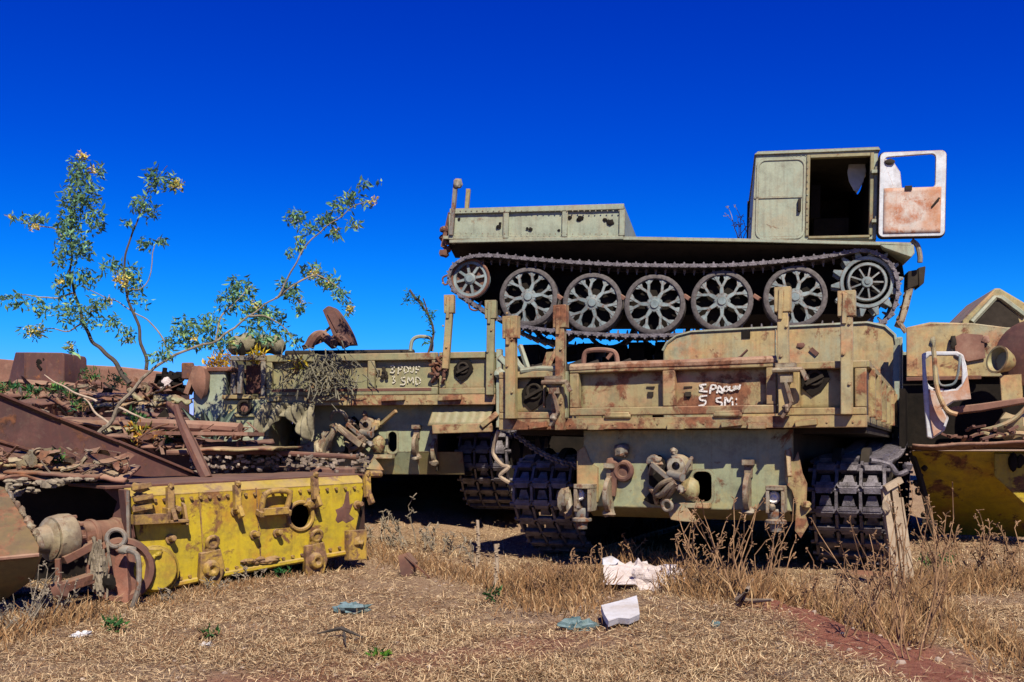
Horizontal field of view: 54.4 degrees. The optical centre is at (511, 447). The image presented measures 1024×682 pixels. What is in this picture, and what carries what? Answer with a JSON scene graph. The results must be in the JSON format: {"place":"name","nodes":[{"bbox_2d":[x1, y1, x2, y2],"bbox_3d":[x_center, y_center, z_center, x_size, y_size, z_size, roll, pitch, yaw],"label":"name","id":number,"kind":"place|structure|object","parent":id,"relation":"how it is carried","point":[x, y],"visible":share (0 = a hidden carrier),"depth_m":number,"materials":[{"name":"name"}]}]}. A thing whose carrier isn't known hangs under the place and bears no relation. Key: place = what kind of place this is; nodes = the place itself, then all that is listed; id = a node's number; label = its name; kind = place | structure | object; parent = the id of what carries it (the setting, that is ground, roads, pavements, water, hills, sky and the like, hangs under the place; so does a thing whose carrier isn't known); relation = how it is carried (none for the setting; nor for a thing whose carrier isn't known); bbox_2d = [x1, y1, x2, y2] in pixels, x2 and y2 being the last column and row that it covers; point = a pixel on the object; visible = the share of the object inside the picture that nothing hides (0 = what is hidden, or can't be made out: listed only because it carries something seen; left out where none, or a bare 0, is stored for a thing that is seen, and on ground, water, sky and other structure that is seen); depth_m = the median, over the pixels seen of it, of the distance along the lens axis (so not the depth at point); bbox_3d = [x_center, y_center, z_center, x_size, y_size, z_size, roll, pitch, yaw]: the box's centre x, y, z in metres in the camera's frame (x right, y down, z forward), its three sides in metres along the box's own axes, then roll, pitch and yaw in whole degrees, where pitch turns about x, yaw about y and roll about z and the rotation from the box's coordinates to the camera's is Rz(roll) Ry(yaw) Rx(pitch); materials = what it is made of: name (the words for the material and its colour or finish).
{"place":"outdoors","nodes":[
{"label":"outdoors","id":0,"kind":"place"},
{"bbox_2d":[0,449,1023,681],"bbox_3d":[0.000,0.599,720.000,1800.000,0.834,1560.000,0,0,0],"label":"ground","id":1,"kind":"structure","parent":0,"point":[441,495],"depth_m":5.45,"materials":[{"name":"plant"}]},
{"bbox_2d":[0,596,39,628],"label":"dry weed","id":2,"kind":"object","parent":1,"relation":"on","point":[14,618],"visible":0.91,"depth_m":5.23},
{"bbox_2d":[0,484,44,601],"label":"hull corner","id":3,"kind":"object","parent":1,"relation":"on","point":[20,557],"visible":1,"depth_m":5.77,"materials":[{"name":"paint"}]},
{"bbox_2d":[0,588,51,627],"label":"dry weed","id":4,"kind":"object","parent":1,"relation":"on","point":[36,611],"visible":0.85,"depth_m":5.42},
{"bbox_2d":[28,561,62,624],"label":"dry weed","id":5,"kind":"object","parent":1,"relation":"on","point":[45,584],"visible":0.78,"depth_m":5.58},
{"bbox_2d":[40,577,79,619],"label":"dry weed","id":6,"kind":"object","parent":1,"relation":"on","point":[67,600],"visible":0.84,"depth_m":5.64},
{"bbox_2d":[0,463,155,607],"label":"axle wreck","id":7,"kind":"object","parent":1,"relation":"on","point":[92,544],"visible":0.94,"depth_m":6.38,"materials":[{"name":"metal"}]},
{"bbox_2d":[3,469,102,479],"bbox_3d":[-3.026,0.176,6.652,0.650,0.068,0.270,0,0,0],"label":"scrap plate","id":8,"kind":"object","parent":7,"relation":"on","point":[45,472],"visible":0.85,"depth_m":6.56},
{"bbox_2d":[0,458,93,470],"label":"scrap plate","id":9,"kind":"object","parent":8,"relation":"on","point":[39,465],"visible":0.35,"depth_m":6.63,"materials":[{"name":"beige paint"}]},
{"bbox_2d":[2,447,134,477],"bbox_3d":[-3.075,0.121,6.699,1.112,0.250,0.346,0,0,0],"label":"machine scrap","id":10,"kind":"object","parent":7,"relation":"on","point":[29,459],"visible":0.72,"depth_m":6.62,"materials":[{"name":"metal"}]},
{"bbox_2d":[0,359,189,416],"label":"rusted wall","id":11,"kind":"structure","parent":1,"relation":"on","point":[135,374],"depth_m":12.40,"materials":[{"name":"metal"}]},
{"bbox_2d":[101,612,129,633],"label":"green weed","id":12,"kind":"object","parent":1,"relation":"on","point":[118,624],"visible":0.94,"depth_m":5.32,"materials":[{"name":"green plant"}]},
{"bbox_2d":[0,417,256,537],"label":"rusted hull","id":13,"kind":"object","parent":1,"relation":"on","point":[183,461],"visible":0.06,"depth_m":9.50,"materials":[{"name":"metal"}]},
{"bbox_2d":[0,382,185,443],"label":"machine scrap","id":14,"kind":"object","parent":13,"relation":"on","point":[164,413],"visible":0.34,"depth_m":10.20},
{"bbox_2d":[0,150,381,432],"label":"tree tobacco","id":15,"kind":"object","parent":14,"relation":"on","point":[127,276],"visible":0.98,"depth_m":8.99,"materials":[{"name":"green plant"}]},
{"bbox_2d":[0,376,192,448],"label":"machine scrap","id":16,"kind":"object","parent":13,"relation":"on","point":[132,385],"visible":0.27,"depth_m":10.54,"materials":[{"name":"metal"}]},
{"bbox_2d":[0,379,24,393],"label":"green weed","id":17,"kind":"object","parent":16,"relation":"on","point":[3,387],"visible":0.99,"depth_m":9.79,"materials":[{"name":"green plant"}]},
{"bbox_2d":[22,384,42,398],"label":"green weed","id":18,"kind":"object","parent":16,"relation":"on","point":[32,390],"visible":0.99,"depth_m":9.99,"materials":[{"name":"green plant"}]},
{"bbox_2d":[19,398,106,405],"bbox_3d":[-4.766,-0.462,10.353,0.996,0.108,0.321,0,0,-10],"label":"scrap plate","id":19,"kind":"object","parent":16,"relation":"on","point":[42,402],"visible":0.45,"depth_m":10.23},
{"bbox_2d":[0,390,91,400],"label":"scrap plate","id":20,"kind":"object","parent":19,"relation":"on","point":[12,394],"visible":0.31,"depth_m":10.59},
{"bbox_2d":[70,398,93,411],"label":"green weed","id":21,"kind":"object","parent":16,"relation":"on","point":[80,404],"visible":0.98,"depth_m":9.48,"materials":[{"name":"green plant"}]},
{"bbox_2d":[78,365,104,381],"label":"green weed","id":22,"kind":"object","parent":16,"relation":"on","point":[87,377],"visible":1,"depth_m":11.00,"materials":[{"name":"green plant"}]},
{"bbox_2d":[63,390,132,399],"bbox_3d":[-4.362,-0.566,10.695,0.729,0.134,0.454,0,0,0],"label":"scrap plate","id":23,"kind":"object","parent":16,"relation":"on","point":[96,395],"visible":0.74,"depth_m":10.51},
{"bbox_2d":[106,369,130,388],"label":"green weed","id":24,"kind":"object","parent":23,"relation":"on","point":[118,380],"visible":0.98,"depth_m":10.78,"materials":[{"name":"green plant"}]},
{"bbox_2d":[153,367,187,395],"bbox_3d":[-3.790,-0.706,11.028,0.386,0.345,0.548,0,0,-21],"label":"burnt scrap","id":25,"kind":"object","parent":16,"relation":"on","point":[176,376],"visible":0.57,"depth_m":10.90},
{"bbox_2d":[0,381,194,438],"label":"machine scrap","id":26,"kind":"object","parent":13,"relation":"on","point":[145,388],"visible":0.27,"depth_m":10.29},
{"bbox_2d":[12,379,104,389],"bbox_3d":[-5.097,-0.711,11.221,0.927,0.142,0.427,0,0,8],"label":"scrap plate","id":27,"kind":"object","parent":26,"relation":"on","point":[41,382],"visible":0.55,"depth_m":11.10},
{"bbox_2d":[9,352,86,385],"bbox_3d":[-5.568,-0.932,11.757,1.093,0.398,0.652,0,0,24],"label":"brown box","id":28,"kind":"object","parent":27,"relation":"on","point":[59,367],"visible":0.71,"depth_m":11.40,"materials":[{"name":"metal"}]},
{"bbox_2d":[102,425,156,432],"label":"scrap plate","id":29,"kind":"object","parent":26,"relation":"on","point":[115,428],"visible":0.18,"depth_m":9.23,"materials":[{"name":"green paint"}]},
{"bbox_2d":[56,415,175,427],"bbox_3d":[-3.811,-0.252,9.626,1.245,0.129,0.650,0,0,9],"label":"scrap plate","id":30,"kind":"object","parent":29,"relation":"on","point":[96,423],"visible":0.25,"depth_m":9.38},
{"bbox_2d":[92,401,175,407],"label":"scrap plate","id":31,"kind":"object","parent":26,"relation":"on","point":[109,405],"visible":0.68,"depth_m":10.30,"materials":[{"name":"beige paint"}]},
{"bbox_2d":[153,393,192,404],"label":"scrap plate","id":32,"kind":"object","parent":31,"relation":"on","point":[159,397],"visible":0.98,"depth_m":10.41,"materials":[{"name":"beige metal"}]},
{"bbox_2d":[182,362,291,450],"bbox_3d":[-2.752,-0.401,10.176,0.965,0.886,1.248,0,0,8],"label":"truck wreck","id":33,"kind":"object","parent":13,"relation":"on","point":[207,387],"visible":0.64,"depth_m":9.70,"materials":[{"name":"grey paint"}]},
{"bbox_2d":[202,349,240,366],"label":"yellow bush","id":34,"kind":"object","parent":33,"relation":"on","point":[219,360],"visible":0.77,"depth_m":9.87,"materials":[{"name":"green plant"}]},
{"bbox_2d":[197,623,221,640],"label":"green weed","id":35,"kind":"object","parent":1,"relation":"on","point":[204,632],"visible":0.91,"depth_m":4.80,"materials":[{"name":"green plant"}]},
{"bbox_2d":[68,470,382,594],"bbox_3d":[-2.205,0.618,7.504,2.039,0.896,1.542,0,0,-41],"label":"yellow hull","id":36,"kind":"object","parent":1,"relation":"on","point":[188,530],"visible":0.96,"depth_m":6.98,"materials":[{"name":"paint"}]},
{"bbox_2d":[0,445,134,473],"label":"machine scrap","id":37,"kind":"object","parent":36,"relation":"on","point":[46,458],"visible":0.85,"depth_m":6.62,"materials":[{"name":"metal"}]},
{"bbox_2d":[0,393,198,476],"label":"tapered beam","id":38,"kind":"structure","parent":36,"relation":"on","point":[25,427],"depth_m":7.16,"materials":[{"name":"metal"}]},
{"bbox_2d":[173,404,212,476],"bbox_3d":[-2.490,-0.037,7.782,0.466,0.614,0.110,0,0,38],"label":"leaning rod","id":39,"kind":"object","parent":36,"relation":"on","point":[195,453],"visible":0.97,"depth_m":7.76,"materials":[{"name":"metal"}]},
{"bbox_2d":[253,565,291,578],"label":"green weed","id":40,"kind":"object","parent":1,"relation":"on","point":[283,571],"visible":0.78,"depth_m":7.12,"materials":[{"name":"green plant"}]},
{"bbox_2d":[208,466,364,529],"bbox_3d":[-2.025,0.500,8.850,1.350,0.660,0.600,0,0,0],"label":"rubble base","id":41,"kind":"object","parent":1,"relation":"on","point":[344,469],"visible":0.15,"depth_m":8.55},
{"bbox_2d":[189,452,370,472],"bbox_3d":[-1.953,0.129,8.507,1.593,0.190,0.437,0,0,-26],"label":"rubble","id":42,"kind":"object","parent":41,"relation":"on","point":[274,466],"visible":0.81,"depth_m":8.40,"materials":[{"name":"stone"}]},
{"bbox_2d":[173,446,302,451],"bbox_3d":[-2.312,0.012,8.445,0.886,0.058,0.673,0,0,11],"label":"scrap plate","id":43,"kind":"object","parent":42,"relation":"on","point":[251,448],"visible":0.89,"depth_m":8.15,"materials":[{"name":"beige paint"}]},
{"bbox_2d":[141,442,264,448],"bbox_3d":[-2.715,-0.009,8.754,0.988,0.080,0.407,0,0,0],"label":"scrap plate","id":44,"kind":"object","parent":43,"relation":"on","point":[170,445],"visible":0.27,"depth_m":8.62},
{"bbox_2d":[163,437,223,442],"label":"scrap plate","id":45,"kind":"object","parent":44,"relation":"on","point":[206,440],"visible":0.45,"depth_m":8.92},
{"bbox_2d":[106,433,207,441],"bbox_3d":[-3.234,-0.087,9.123,0.787,0.092,0.661,0,0,0],"label":"scrap plate","id":46,"kind":"object","parent":45,"relation":"on","point":[120,435],"visible":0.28,"depth_m":8.84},
{"bbox_2d":[123,417,160,446],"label":"yellow weed","id":47,"kind":"object","parent":46,"relation":"on","point":[141,430],"visible":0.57,"depth_m":8.78,"materials":[{"name":"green plant"}]},
{"bbox_2d":[183,407,236,439],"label":"spiky plant","id":48,"kind":"object","parent":46,"relation":"on","point":[226,416],"visible":0.38,"depth_m":9.34,"materials":[{"name":"green plant"}]},
{"bbox_2d":[202,439,274,446],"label":"scrap plate","id":49,"kind":"object","parent":43,"relation":"on","point":[232,443],"visible":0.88,"depth_m":8.71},
{"bbox_2d":[131,422,257,455],"bbox_3d":[-2.750,-0.076,8.611,1.122,0.302,0.472,0,0,0],"label":"machine scrap","id":50,"kind":"object","parent":49,"relation":"on","point":[146,436],"visible":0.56,"depth_m":8.55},
{"bbox_2d":[137,418,263,435],"bbox_3d":[-2.767,-0.182,8.638,1.205,0.162,0.327,0,0,15],"label":"scrap pipe","id":51,"kind":"object","parent":50,"relation":"on","point":[217,428],"visible":0.85,"depth_m":8.63,"materials":[{"name":"metal"}]},
{"bbox_2d":[166,450,358,459],"bbox_3d":[-2.063,0.059,8.367,1.591,0.090,0.115,0,0,-22],"label":"thin pipe","id":52,"kind":"object","parent":42,"relation":"on","point":[284,453],"visible":0.88,"depth_m":8.35,"materials":[{"name":"metal"}]},
{"bbox_2d":[317,626,362,644],"bbox_3d":[-0.810,0.891,4.755,0.119,0.050,0.384,0,0,-31],"label":"dark stick","id":53,"kind":"object","parent":1,"relation":"on","point":[342,628],"visible":1,"depth_m":4.80,"materials":[{"name":"wood"}]},
{"bbox_2d":[332,601,371,614],"bbox_3d":[-0.915,0.915,5.682,0.237,0.083,0.187,0,0,0],"label":"plastic scrap","id":54,"kind":"object","parent":1,"relation":"on","point":[352,607],"visible":0.8,"depth_m":5.62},
{"bbox_2d":[364,645,391,662],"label":"green weed","id":55,"kind":"object","parent":1,"relation":"on","point":[377,654],"visible":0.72,"depth_m":4.31,"materials":[{"name":"green plant"}]},
{"bbox_2d":[222,282,547,508],"bbox_3d":[-0.904,-0.395,12.436,2.850,2.310,6.475,0,0,10],"label":"tracked carrier","id":56,"kind":"object","parent":1,"relation":"on","point":[412,412],"visible":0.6,"depth_m":9.61,"materials":[{"name":"beige paint"}]},
{"bbox_2d":[228,332,285,355],"bbox_3d":[-2.588,-1.034,10.081,0.571,0.271,0.361,0,0,0],"label":"canvas roll","id":57,"kind":"object","parent":56,"relation":"on","point":[248,343],"visible":0.56,"depth_m":9.99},
{"bbox_2d":[245,343,269,366],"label":"yellow bush","id":58,"kind":"object","parent":56,"relation":"on","point":[255,351],"visible":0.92,"depth_m":9.72,"materials":[{"name":"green plant"}]},
{"bbox_2d":[266,340,379,410],"bbox_3d":[-1.782,-0.680,9.377,1.093,0.670,0.256,0,0,0],"label":"dead vine","id":59,"kind":"object","parent":56,"relation":"on","point":[311,376],"visible":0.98,"depth_m":9.37,"materials":[{"name":"plant"}]},
{"bbox_2d":[302,330,349,349],"bbox_3d":[-1.870,-1.086,10.007,0.475,0.212,0.225,0,0,20],"label":"bent pipe","id":60,"kind":"object","parent":56,"relation":"on","point":[317,337],"visible":0.96,"depth_m":9.96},
{"bbox_2d":[323,306,357,345],"bbox_3d":[-1.750,-1.232,10.158,0.337,0.409,0.145,0,0,0],"label":"rusted fin","id":61,"kind":"object","parent":56,"relation":"on","point":[337,322],"visible":0.77,"depth_m":10.10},
{"bbox_2d":[401,288,436,351],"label":"green sprig","id":62,"kind":"object","parent":56,"relation":"on","point":[418,300],"visible":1,"depth_m":9.59,"materials":[{"name":"green plant"}]},
{"bbox_2d":[385,493,416,545],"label":"dry weed","id":63,"kind":"object","parent":1,"relation":"on","point":[392,519],"visible":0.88,"depth_m":8.93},
{"bbox_2d":[398,552,429,577],"bbox_3d":[-0.691,0.848,7.138,0.239,0.190,0.072,0,0,14],"label":"rust stub","id":64,"kind":"object","parent":1,"relation":"on","point":[408,563],"visible":0.94,"depth_m":7.13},
{"bbox_2d":[442,531,466,555],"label":"dry weed","id":65,"kind":"object","parent":1,"relation":"on","point":[451,542],"visible":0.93,"depth_m":8.28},
{"bbox_2d":[475,520,480,568],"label":"dry stalk","id":66,"kind":"object","parent":1,"relation":"on","point":[477,528],"visible":0.98,"depth_m":7.48,"materials":[{"name":"plant"}]},
{"bbox_2d":[482,582,504,603],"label":"green weed","id":67,"kind":"object","parent":1,"relation":"on","point":[494,593],"visible":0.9,"depth_m":5.64,"materials":[{"name":"green plant"}]},
{"bbox_2d":[492,543,499,591],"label":"dry stalk","id":68,"kind":"object","parent":1,"relation":"on","point":[496,562],"visible":0.9,"depth_m":6.33,"materials":[{"name":"plant"}]},
{"bbox_2d":[0,554,1022,681],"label":"pebbles","id":69,"kind":"object","parent":1,"relation":"on","point":[897,661],"visible":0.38,"depth_m":4.40,"materials":[{"name":"stone"}]},
{"bbox_2d":[0,536,1023,675],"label":"dry grass","id":70,"kind":"structure","parent":1,"relation":"on","point":[713,587],"depth_m":5.55,"materials":[{"name":"plant"}]},
{"bbox_2d":[556,616,599,631],"bbox_3d":[0.314,0.841,4.725,0.209,0.076,0.144,0,0,0],"label":"plastic scrap","id":71,"kind":"object","parent":1,"relation":"on","point":[572,621],"visible":0.74,"depth_m":4.69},
{"bbox_2d":[569,548,598,578],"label":"dry weed","id":72,"kind":"object","parent":1,"relation":"on","point":[571,561],"visible":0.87,"depth_m":5.84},
{"bbox_2d":[518,342,665,452],"bbox_3d":[1.215,-0.421,14.242,2.294,2.103,2.127,0,0,12],"label":"stripped hull","id":73,"kind":"object","parent":1,"relation":"on","point":[635,351],"visible":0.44,"depth_m":13.41,"materials":[{"name":"metal"}]},
{"bbox_2d":[601,595,639,626],"bbox_3d":[0.528,0.781,4.776,0.194,0.081,0.472,0,0,0],"label":"white board","id":74,"kind":"object","parent":1,"relation":"on","point":[625,611],"visible":1,"depth_m":4.71,"materials":[{"name":"plastic"}]},
{"bbox_2d":[603,558,693,590],"bbox_3d":[0.813,0.754,5.807,0.547,0.202,0.395,0,0,32],"label":"plaster slab","id":75,"kind":"object","parent":1,"relation":"on","point":[641,570],"depth_m":5.75,"materials":[{"name":"concrete"}]},
{"bbox_2d":[670,497,730,571],"bbox_3d":[1.048,0.561,5.715,0.209,0.552,0.358,0,0,-45],"label":"dry weed","id":76,"kind":"object","parent":1,"relation":"on","point":[693,541],"visible":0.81,"depth_m":5.68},
{"bbox_2d":[491,286,912,566],"bbox_3d":[2.413,-0.234,9.930,3.073,2.347,6.436,0,0,23],"label":"tracked carrier","id":77,"kind":"object","parent":1,"relation":"on","point":[783,414],"visible":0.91,"depth_m":7.33,"materials":[{"name":"beige paint"}]},
{"bbox_2d":[518,348,646,371],"bbox_3d":[0.552,-0.633,9.546,1.590,0.611,1.214,0,0,23],"label":"bed junk","id":78,"kind":"object","parent":77,"relation":"in","point":[549,357],"visible":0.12,"depth_m":9.30,"materials":[{"name":"beige paint"}]},
{"bbox_2d":[439,147,946,348],"bbox_3d":[2.306,-2.731,13.588,6.175,2.782,3.044,1,0,12],"label":"tracked carrier","id":79,"kind":"object","parent":77,"relation":"on","point":[818,224],"visible":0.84,"depth_m":12.40,"materials":[{"name":"grey paint"}]},
{"bbox_2d":[725,204,750,237],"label":"dry twig","id":80,"kind":"object","parent":79,"relation":"on","point":[739,224],"visible":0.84,"depth_m":12.74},
{"bbox_2d":[871,150,946,238],"bbox_3d":[4.648,-2.962,11.655,0.836,1.034,0.142,0,0,15],"label":"open door","id":81,"kind":"structure","parent":79,"relation":"in","point":[909,212],"depth_m":11.62,"materials":[{"name":"white paint"}]},
{"bbox_2d":[682,532,726,575],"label":"dry weed","id":82,"kind":"object","parent":1,"relation":"on","point":[705,552],"visible":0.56,"depth_m":5.79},
{"bbox_2d":[683,517,739,593],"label":"dry weed","id":83,"kind":"object","parent":1,"relation":"on","point":[688,546],"visible":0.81,"depth_m":5.44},
{"bbox_2d":[692,496,756,598],"bbox_3d":[1.105,0.538,5.189,0.350,0.565,0.171,0,0,0],"label":"dry weed","id":84,"kind":"object","parent":1,"relation":"on","point":[733,553],"visible":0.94,"depth_m":5.17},
{"bbox_2d":[729,498,765,573],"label":"dry weed","id":85,"kind":"object","parent":1,"relation":"on","point":[753,518],"visible":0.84,"depth_m":6.66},
{"bbox_2d":[734,577,772,603],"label":"dry branch","id":86,"kind":"object","parent":1,"relation":"on","point":[738,597],"visible":0.64,"depth_m":4.96,"materials":[{"name":"brown wood"}]},
{"bbox_2d":[750,498,797,585],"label":"dry weed","id":87,"kind":"object","parent":1,"relation":"on","point":[767,564],"visible":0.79,"depth_m":6.19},
{"bbox_2d":[766,508,798,581],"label":"dry weed","id":88,"kind":"object","parent":1,"relation":"on","point":[780,541],"visible":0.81,"depth_m":6.48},
{"bbox_2d":[797,558,826,606],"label":"dry weed","id":89,"kind":"object","parent":1,"relation":"on","point":[804,593],"visible":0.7,"depth_m":5.50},
{"bbox_2d":[806,547,848,619],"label":"dry weed","id":90,"kind":"object","parent":1,"relation":"on","point":[834,594],"visible":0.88,"depth_m":5.19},
{"bbox_2d":[837,565,888,637],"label":"dry weed","id":91,"kind":"object","parent":1,"relation":"on","point":[847,629],"visible":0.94,"depth_m":4.19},
{"bbox_2d":[834,539,898,613],"bbox_3d":[1.792,0.703,4.988,0.228,0.489,0.374,0,0,37],"label":"dry weed","id":92,"kind":"object","parent":1,"relation":"on","point":[880,588],"visible":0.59,"depth_m":4.97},
{"bbox_2d":[809,506,943,660],"bbox_3d":[1.421,0.528,3.969,0.573,0.602,0.214,0,0,44],"label":"dry weed","id":93,"kind":"object","parent":1,"relation":"on","point":[901,616],"visible":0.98,"depth_m":3.83,"materials":[{"name":"plant"}]},
{"bbox_2d":[847,500,912,645],"bbox_3d":[1.612,0.573,4.313,0.246,0.704,0.220,0,0,-41],"label":"dry weed","id":94,"kind":"object","parent":1,"relation":"on","point":[892,604],"visible":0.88,"depth_m":4.32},
{"bbox_2d":[850,525,911,639],"bbox_3d":[1.663,0.649,4.549,0.250,0.576,0.303,0,0,36],"label":"dry weed","id":95,"kind":"object","parent":1,"relation":"on","point":[873,598],"visible":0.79,"depth_m":4.62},
{"bbox_2d":[865,529,907,604],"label":"dry weed","id":96,"kind":"object","parent":1,"relation":"on","point":[877,557],"visible":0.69,"depth_m":5.52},
{"bbox_2d":[880,477,913,587],"bbox_3d":[2.560,0.614,6.575,0.236,0.841,0.103,0,0,0],"label":"wooden stake","id":97,"kind":"object","parent":1,"relation":"on","point":[889,489],"visible":0.7,"depth_m":6.58,"materials":[{"name":"brown wood"}]},
{"bbox_2d":[905,494,948,574],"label":"dry weed","id":98,"kind":"object","parent":1,"relation":"on","point":[919,537],"visible":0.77,"depth_m":6.75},
{"bbox_2d":[890,482,975,650],"bbox_3d":[1.864,0.544,4.423,0.268,0.777,0.411,0,0,0],"label":"dry weed","id":99,"kind":"object","parent":1,"relation":"on","point":[936,609],"visible":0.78,"depth_m":4.48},
{"bbox_2d":[923,482,953,624],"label":"dry weed","id":100,"kind":"object","parent":1,"relation":"on","point":[940,564],"visible":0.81,"depth_m":5.20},
{"bbox_2d":[917,487,961,586],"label":"dry weed","id":101,"kind":"object","parent":1,"relation":"on","point":[925,555],"visible":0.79,"depth_m":6.15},
{"bbox_2d":[899,321,1023,544],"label":"yellow wreck","id":102,"kind":"object","parent":1,"relation":"on","point":[963,386],"visible":0.95,"depth_m":9.70,"materials":[{"name":"paint"}]},
{"bbox_2d":[939,511,992,573],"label":"dry weed","id":103,"kind":"object","parent":1,"relation":"on","point":[952,550],"visible":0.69,"depth_m":6.86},
{"bbox_2d":[949,521,997,569],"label":"dry weed","id":104,"kind":"object","parent":1,"relation":"on","point":[972,551],"visible":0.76,"depth_m":7.04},
{"bbox_2d":[950,288,1023,326],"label":"slanted cab","id":105,"kind":"object","parent":1,"relation":"on","point":[999,307],"visible":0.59,"depth_m":13.49,"materials":[{"name":"beige paint"}]},
{"bbox_2d":[976,533,1017,572],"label":"dry weed","id":106,"kind":"object","parent":1,"relation":"on","point":[989,549],"visible":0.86,"depth_m":6.77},
{"bbox_2d":[978,524,1023,566],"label":"dry weed","id":107,"kind":"object","parent":1,"relation":"on","point":[996,555],"visible":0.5,"depth_m":7.14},
{"bbox_2d":[993,520,1021,568],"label":"dry weed","id":108,"kind":"object","parent":1,"relation":"on","point":[1007,550],"visible":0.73,"depth_m":6.91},
{"bbox_2d":[0,0,1023,414],"label":"sky","id":109,"kind":"structure","parent":0,"point":[662,110],"materials":[{"name":"blue"}]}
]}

